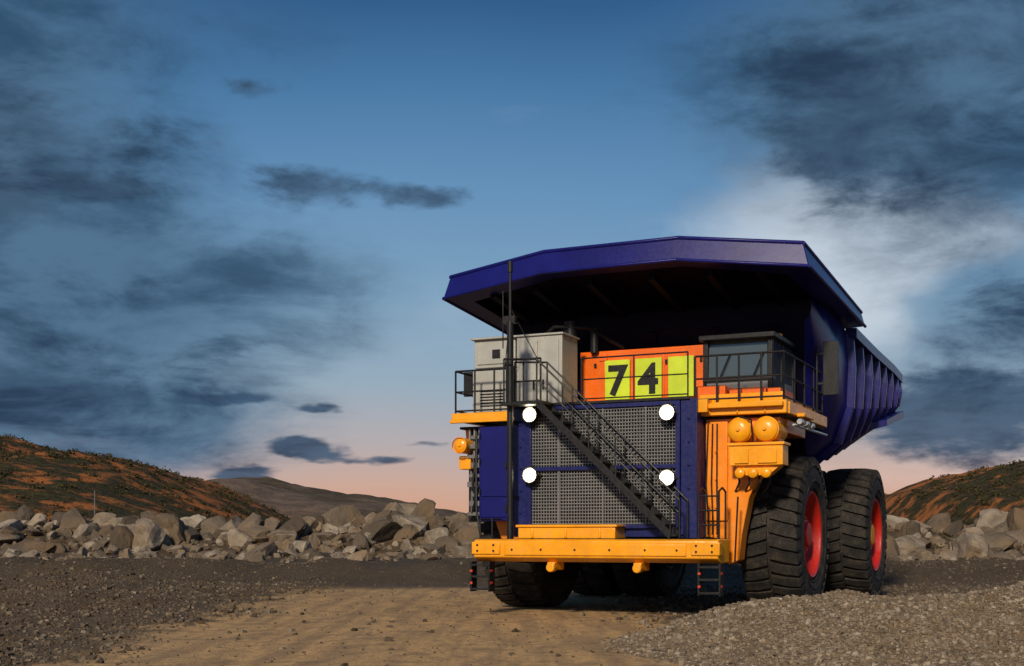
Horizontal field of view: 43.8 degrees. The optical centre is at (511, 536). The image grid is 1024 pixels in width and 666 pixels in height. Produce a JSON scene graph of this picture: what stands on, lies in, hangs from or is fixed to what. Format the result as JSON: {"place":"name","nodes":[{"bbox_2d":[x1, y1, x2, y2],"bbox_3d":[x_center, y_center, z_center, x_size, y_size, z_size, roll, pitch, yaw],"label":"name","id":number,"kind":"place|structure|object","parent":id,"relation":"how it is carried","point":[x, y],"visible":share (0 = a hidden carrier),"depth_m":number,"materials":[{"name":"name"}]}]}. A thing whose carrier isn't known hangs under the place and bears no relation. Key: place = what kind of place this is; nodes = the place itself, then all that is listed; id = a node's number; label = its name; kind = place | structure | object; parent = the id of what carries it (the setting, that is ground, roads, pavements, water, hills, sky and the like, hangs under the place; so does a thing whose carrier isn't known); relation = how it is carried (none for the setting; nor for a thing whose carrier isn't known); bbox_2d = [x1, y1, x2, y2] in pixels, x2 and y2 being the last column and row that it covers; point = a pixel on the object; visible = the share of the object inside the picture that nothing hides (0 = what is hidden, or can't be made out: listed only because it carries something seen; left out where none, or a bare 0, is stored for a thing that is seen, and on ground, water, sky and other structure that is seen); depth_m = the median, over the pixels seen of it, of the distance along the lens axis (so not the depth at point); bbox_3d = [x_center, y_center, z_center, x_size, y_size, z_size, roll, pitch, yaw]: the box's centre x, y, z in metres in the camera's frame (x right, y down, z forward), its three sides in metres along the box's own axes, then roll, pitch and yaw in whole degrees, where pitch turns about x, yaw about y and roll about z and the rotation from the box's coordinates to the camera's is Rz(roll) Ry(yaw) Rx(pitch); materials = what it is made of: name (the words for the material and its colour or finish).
{"place":"outdoors","nodes":[
{"label":"outdoors","id":0,"kind":"place"},
{"bbox_2d":[0,522,1023,665],"bbox_3d":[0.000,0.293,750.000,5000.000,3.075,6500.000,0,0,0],"label":"ground","id":1,"kind":"structure","parent":0,"point":[456,647],"depth_m":28.75,"materials":[{"name":"brown soil"}]},
{"bbox_2d":[0,498,1023,562],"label":"boulder pile","id":2,"kind":"object","parent":1,"relation":"on","point":[991,533],"visible":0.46,"depth_m":78.16,"materials":[{"name":"grey stone"}]},
{"bbox_2d":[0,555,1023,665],"bbox_3d":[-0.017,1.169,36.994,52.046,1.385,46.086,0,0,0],"label":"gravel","id":3,"kind":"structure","parent":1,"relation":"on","point":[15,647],"depth_m":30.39,"materials":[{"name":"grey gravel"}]},
{"bbox_2d":[481,521,580,606],"bbox_3d":[0.548,-0.056,32.201,1.344,3.661,3.658,0,0,25],"label":"tire","id":4,"kind":"object","parent":1,"relation":"on","point":[527,584],"visible":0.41,"depth_m":31.15,"materials":[{"name":"rubber"}]},
{"bbox_2d":[572,562,622,595],"bbox_3d":[2.652,-0.053,38.228,1.344,3.663,3.664,0,0,25],"label":"tyre rear","id":5,"kind":"object","parent":1,"relation":"on","point":[596,578],"visible":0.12,"depth_m":37.12,"materials":[{"name":"rubber"}]},
{"bbox_2d":[460,414,823,563],"bbox_3d":[4.703,-1.018,33.823,7.800,3.565,12.150,0,0,25],"label":"chassis frame","id":6,"kind":"object","parent":1,"relation":"on","point":[795,419],"visible":0.05,"depth_m":27.92,"materials":[{"name":"orange metal"}]},
{"bbox_2d":[469,429,488,521],"bbox_3d":[-0.862,-1.450,30.077,0.480,2.200,0.443,0,0,25],"label":"side bracket","id":7,"kind":"object","parent":6,"relation":"attached to","point":[473,519],"visible":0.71,"depth_m":30.13,"materials":[{"name":"black metal"}]},
{"bbox_2d":[467,429,478,517],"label":"side pipes and valves","id":8,"kind":"object","parent":7,"relation":"attached to","point":[472,446],"visible":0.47,"depth_m":30.00,"materials":[{"name":"grey metal"}]},
{"bbox_2d":[479,426,506,520],"bbox_3d":[-0.185,-1.460,29.824,0.880,2.180,0.930,0,0,25],"label":"blue cabinet","id":9,"kind":"object","parent":6,"relation":"attached to","point":[493,471],"visible":0.48,"depth_m":29.43,"materials":[{"name":"metal"}]},
{"bbox_2d":[479,433,506,511],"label":"blue cabinet handles","id":10,"kind":"object","parent":9,"relation":"attached to","point":[505,468],"visible":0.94,"depth_m":29.54,"materials":[{"name":"metal"}]},
{"bbox_2d":[472,524,728,572],"bbox_3d":[1.879,0.250,27.863,5.720,1.040,0.940,0,0,25],"label":"front bumper","id":11,"kind":"object","parent":6,"relation":"attached to","point":[557,544],"visible":1,"depth_m":27.56,"materials":[{"name":"yellow paint"}]},
{"bbox_2d":[502,261,536,538],"bbox_3d":[0.011,-3.075,28.956,1.062,6.250,0.681,0,0,42],"label":"antenna mast","id":12,"kind":"object","parent":11,"relation":"on","point":[510,320],"visible":0.94,"depth_m":28.62,"materials":[{"name":"black metal"}]},
{"bbox_2d":[501,398,683,539],"bbox_3d":[1.740,-1.500,27.895,4.040,3.137,0.700,0,0,25],"label":"diagonal stairway","id":13,"kind":"object","parent":11,"relation":"on","point":[605,467],"visible":0.97,"depth_m":27.67,"materials":[{"name":"black metal"}]},
{"bbox_2d":[476,544,712,552],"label":"bumper bolts","id":14,"kind":"object","parent":11,"relation":"on","point":[608,549],"visible":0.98,"depth_m":27.24,"materials":[{"name":"black metal"}]},
{"bbox_2d":[514,398,706,537],"bbox_3d":[2.145,-1.470,28.478,4.320,3.000,0.800,0,0,25],"label":"grille frame","id":15,"kind":"object","parent":6,"relation":"attached to","point":[689,465],"visible":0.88,"depth_m":27.60,"materials":[{"name":"blue metal"}]},
{"bbox_2d":[521,402,677,488],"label":"headlamp housings","id":16,"kind":"object","parent":15,"relation":"attached to","point":[540,475],"visible":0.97,"depth_m":27.50,"materials":[{"name":"black metal"}]},
{"bbox_2d":[523,405,673,484],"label":"headlamp reflectors","id":17,"kind":"object","parent":16,"relation":"attached to","point":[662,409],"visible":0.98,"depth_m":27.37,"materials":[{"name":"white"}]},
{"bbox_2d":[527,408,671,481],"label":"headlamp bulbs","id":18,"kind":"object","parent":17,"relation":"in","point":[667,412],"visible":1,"depth_m":27.34,"materials":[{"name":"white glass"}]},
{"bbox_2d":[532,405,674,524],"bbox_3d":[2.001,-1.560,28.193,3.518,2.580,0.040,0,0,25],"label":"radiator grille","id":19,"kind":"object","parent":15,"relation":"attached to","point":[594,473],"visible":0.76,"depth_m":28.28,"materials":[{"name":"metal"}]},
{"bbox_2d":[558,406,646,524],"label":"bars","id":20,"kind":"object","parent":19,"relation":"attached to","point":[602,474],"visible":0.81,"depth_m":28.15,"materials":[{"name":"metal"}]},
{"bbox_2d":[534,405,674,524],"bbox_3d":[2.042,-1.535,28.283,3.500,2.670,0.040,0,0,25],"label":"radiator core","id":21,"kind":"object","parent":15,"relation":"attached to","point":[600,471],"visible":0.36,"depth_m":28.26,"materials":[{"name":"grey metal"}]},
{"bbox_2d":[452,416,790,477],"bbox_3d":[2.314,-1.892,28.648,7.876,1.301,1.150,0,0,25],"label":"filter","id":22,"kind":"object","parent":6,"relation":"attached to","point":[767,457],"visible":0.98,"depth_m":26.87,"materials":[{"name":"yellow paint"}]},
{"bbox_2d":[705,416,770,534],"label":"hoses","id":23,"kind":"object","parent":22,"relation":"attached to","point":[759,479],"visible":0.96,"depth_m":27.55,"materials":[{"name":"black rubber"}]},
{"bbox_2d":[465,417,804,563],"bbox_3d":[2.712,-0.998,29.670,7.699,3.184,2.360,0,0,25],"label":"fender panel","id":24,"kind":"object","parent":6,"relation":"attached to","point":[727,479],"visible":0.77,"depth_m":27.56,"materials":[{"name":"orange paint"}]},
{"bbox_2d":[450,399,826,427],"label":"deck beams","id":25,"kind":"structure","parent":6,"relation":"on","point":[707,408],"depth_m":27.34,"materials":[{"name":"metal"}]},
{"bbox_2d":[471,332,579,412],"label":"electrical cabinets","id":26,"kind":"object","parent":25,"relation":"on","point":[557,351],"visible":0.48,"depth_m":29.95,"materials":[{"name":"white metal"}]},
{"bbox_2d":[480,321,624,406],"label":"cabinet fittings","id":27,"kind":"object","parent":26,"relation":"attached to","point":[570,327],"visible":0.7,"depth_m":30.67,"materials":[{"name":"black metal"}]},
{"bbox_2d":[485,396,767,424],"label":"deck plates","id":28,"kind":"object","parent":25,"relation":"on","point":[622,401],"visible":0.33,"depth_m":27.97,"materials":[{"name":"metal"}]},
{"bbox_2d":[455,350,822,562],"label":"handrails","id":29,"kind":"object","parent":25,"relation":"on","point":[537,361],"visible":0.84,"depth_m":27.72,"materials":[{"name":"black metal"}]},
{"bbox_2d":[580,345,702,400],"bbox_3d":[3.244,-3.690,30.718,3.220,1.620,0.710,0,0,25],"label":"control cabinet","id":30,"kind":"object","parent":25,"relation":"on","point":[593,388],"visible":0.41,"depth_m":30.66,"materials":[{"name":"orange metal"}]},
{"bbox_2d":[594,357,702,367],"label":"cabinet latches","id":31,"kind":"object","parent":30,"relation":"attached to","point":[666,361],"visible":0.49,"depth_m":30.13,"materials":[{"name":"black metal"}]},
{"bbox_2d":[605,355,693,399],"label":"number plates","id":32,"kind":"object","parent":30,"relation":"attached to","point":[677,384],"visible":0.87,"depth_m":30.20,"materials":[{"name":"yellow metal"}]},
{"bbox_2d":[608,364,627,395],"bbox_3d":[2.550,-3.755,30.596,0.508,0.747,0.014,0,0,25],"label":"digit","id":33,"kind":"object","parent":32,"relation":"attached to","point":[621,369],"visible":0.95,"depth_m":30.60,"materials":[{"name":"black paint"}]},
{"bbox_2d":[638,362,657,393],"bbox_3d":[3.228,-3.769,30.279,0.511,0.737,0.014,0,0,25],"label":"digit","id":34,"kind":"object","parent":32,"relation":"attached to","point":[651,381],"visible":0.94,"depth_m":30.25,"materials":[{"name":"black paint"}]},
{"bbox_2d":[464,341,838,412],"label":"mirrors","id":35,"kind":"object","parent":25,"relation":"on","point":[830,354],"visible":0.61,"depth_m":29.64,"materials":[{"name":"black metal"}]},
{"bbox_2d":[696,385,792,398],"bbox_3d":[5.158,-3.090,28.149,1.820,0.400,1.450,0,0,25],"label":"deck toolbox","id":36,"kind":"object","parent":25,"relation":"on","point":[710,390],"visible":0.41,"depth_m":27.67,"materials":[{"name":"orange paint"}]},
{"bbox_2d":[699,331,796,387],"bbox_3d":[5.494,-3.700,29.366,1.720,1.620,2.520,0,0,25],"label":"cab shell","id":37,"kind":"object","parent":25,"relation":"on","point":[770,336],"visible":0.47,"depth_m":28.34},
{"bbox_2d":[709,339,792,386],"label":"cab windows","id":38,"kind":"structure","parent":37,"relation":"in","point":[748,363],"depth_m":28.49,"materials":[{"name":"glass"}]},
{"bbox_2d":[720,354,762,376],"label":"cab wipers","id":39,"kind":"object","parent":38,"relation":"attached to","point":[727,361],"visible":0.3,"depth_m":28.45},
{"bbox_2d":[700,391,815,411],"bbox_3d":[5.712,-2.990,29.066,1.850,0.200,3.720,0,0,25],"label":"deck tray","id":40,"kind":"object","parent":25,"relation":"on","point":[745,395],"visible":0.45,"depth_m":27.37,"materials":[{"name":"yellow paint"}]},
{"bbox_2d":[792,418,826,435],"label":"side lamps","id":41,"kind":"object","parent":25,"relation":"attached to","point":[805,424],"visible":1,"depth_m":27.81,"materials":[{"name":"silver metal"}]},
{"bbox_2d":[514,295,873,457],"bbox_3d":[5.728,-3.725,36.021,8.400,3.750,10.900,0,0,25],"label":"dump body","id":42,"kind":"object","parent":6,"relation":"on","point":[808,324],"visible":0.2,"depth_m":30.81,"materials":[{"name":"paint"}]},
{"bbox_2d":[444,239,863,331],"bbox_3d":[3.459,-5.894,31.250,9.108,1.228,6.467,0,0,25],"label":"body canopy","id":43,"kind":"object","parent":42,"relation":"attached to","point":[810,283],"visible":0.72,"depth_m":28.44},
{"bbox_2d":[475,266,808,325],"bbox_3d":[3.583,-5.645,31.515,8.080,1.187,5.920,0,0,25],"label":"canopy underside","id":44,"kind":"object","parent":43,"relation":"attached to","point":[678,289],"visible":0.55,"depth_m":30.38,"materials":[{"name":"paint"}]},
{"bbox_2d":[442,236,866,334],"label":"canopy lip trim","id":45,"kind":"structure","parent":43,"relation":"attached to","point":[829,287],"depth_m":28.31,"materials":[{"name":"paint"}]},
{"bbox_2d":[577,322,796,449],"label":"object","id":46,"kind":"structure","parent":42,"relation":"on","point":[653,339],"depth_m":31.05,"materials":[{"name":"paint"}]},
{"bbox_2d":[816,328,903,463],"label":"body ribs","id":47,"kind":"object","parent":42,"relation":"on","point":[878,406],"visible":0.55,"depth_m":34.20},
{"bbox_2d":[612,562,686,596],"bbox_3d":[4.074,-0.056,37.562,1.344,3.664,3.662,0,0,25],"label":"tyre rear","id":48,"kind":"object","parent":1,"relation":"on","point":[657,579],"visible":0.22,"depth_m":36.61,"materials":[{"name":"rubber"}]},
{"bbox_2d":[741,455,828,600],"bbox_3d":[6.347,-0.057,29.493,1.344,3.661,3.654,0,0,25],"label":"tire","id":49,"kind":"object","parent":1,"relation":"on","point":[773,563],"visible":0.74,"depth_m":28.07,"materials":[{"name":"rubber"}]},
{"bbox_2d":[804,491,821,577],"bbox_3d":[6.702,-0.055,29.332,0.460,2.020,2.020,0,0,25],"label":"wheel rim","id":50,"kind":"object","parent":49,"relation":"on","point":[813,516],"visible":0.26,"depth_m":29.95,"materials":[{"name":"red metal"}]},
{"bbox_2d":[804,516,811,552],"bbox_3d":[6.671,-0.055,29.347,0.410,1.080,1.080,0,0,25],"label":"hub front","id":51,"kind":"object","parent":50,"relation":"attached to","point":[807,534],"visible":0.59,"depth_m":29.16,"materials":[{"name":"red metal"}]},
{"bbox_2d":[599,580,1023,665],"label":"gravel mound","id":52,"kind":"object","parent":1,"relation":"on","point":[848,627],"visible":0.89,"depth_m":18.47,"materials":[{"name":"grey gravel"}]},
{"bbox_2d":[824,468,886,594],"bbox_3d":[9.396,-0.056,35.084,1.344,3.662,3.654,0,0,25],"label":"tyre rear","id":53,"kind":"object","parent":1,"relation":"on","point":[852,493],"visible":0.75,"depth_m":33.69,"materials":[{"name":"rubber"}]},
{"bbox_2d":[871,498,881,571],"bbox_3d":[9.749,-0.055,34.918,0.460,2.020,2.020,0,0,25],"label":"wheel rim","id":54,"kind":"object","parent":53,"relation":"on","point":[876,520],"visible":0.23,"depth_m":35.55,"materials":[{"name":"red metal"}]},
{"bbox_2d":[871,521,874,548],"bbox_3d":[9.717,-0.055,34.933,0.410,1.080,1.080,0,0,25],"label":"hub rear","id":55,"kind":"object","parent":54,"relation":"attached to","point":[872,534],"visible":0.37,"depth_m":34.79,"materials":[{"name":"yellow paint"}]},
{"bbox_2d":[0,436,1023,524],"bbox_3d":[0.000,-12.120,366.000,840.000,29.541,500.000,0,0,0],"label":"hills","id":56,"kind":"structure","parent":0,"point":[290,500],"depth_m":236.34,"materials":[{"name":"soil"}]},
{"bbox_2d":[0,433,1023,552],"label":"shrubs","id":57,"kind":"object","parent":56,"relation":"on","point":[976,489],"visible":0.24,"depth_m":237.05,"materials":[{"name":"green plant"}]},
{"bbox_2d":[0,0,1023,512],"label":"sky","id":58,"kind":"structure","parent":0,"point":[233,233],"materials":[{"name":"blue"}]},
{"bbox_2d":[470,561,723,595],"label":"bumper steps","id":59,"kind":"structure","parent":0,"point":[474,576],"depth_m":28.52,"materials":[{"name":"black metal"}]},
{"bbox_2d":[470,569,722,587],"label":"step reflectors","id":60,"kind":"object","parent":59,"relation":"on","point":[491,570],"visible":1,"depth_m":28.55,"materials":[{"name":"red plastic"}]},
{"bbox_2d":[707,381,792,392],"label":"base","id":61,"kind":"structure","parent":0,"point":[754,384],"depth_m":28.29,"materials":[{"name":"orange metal"}]}
]}

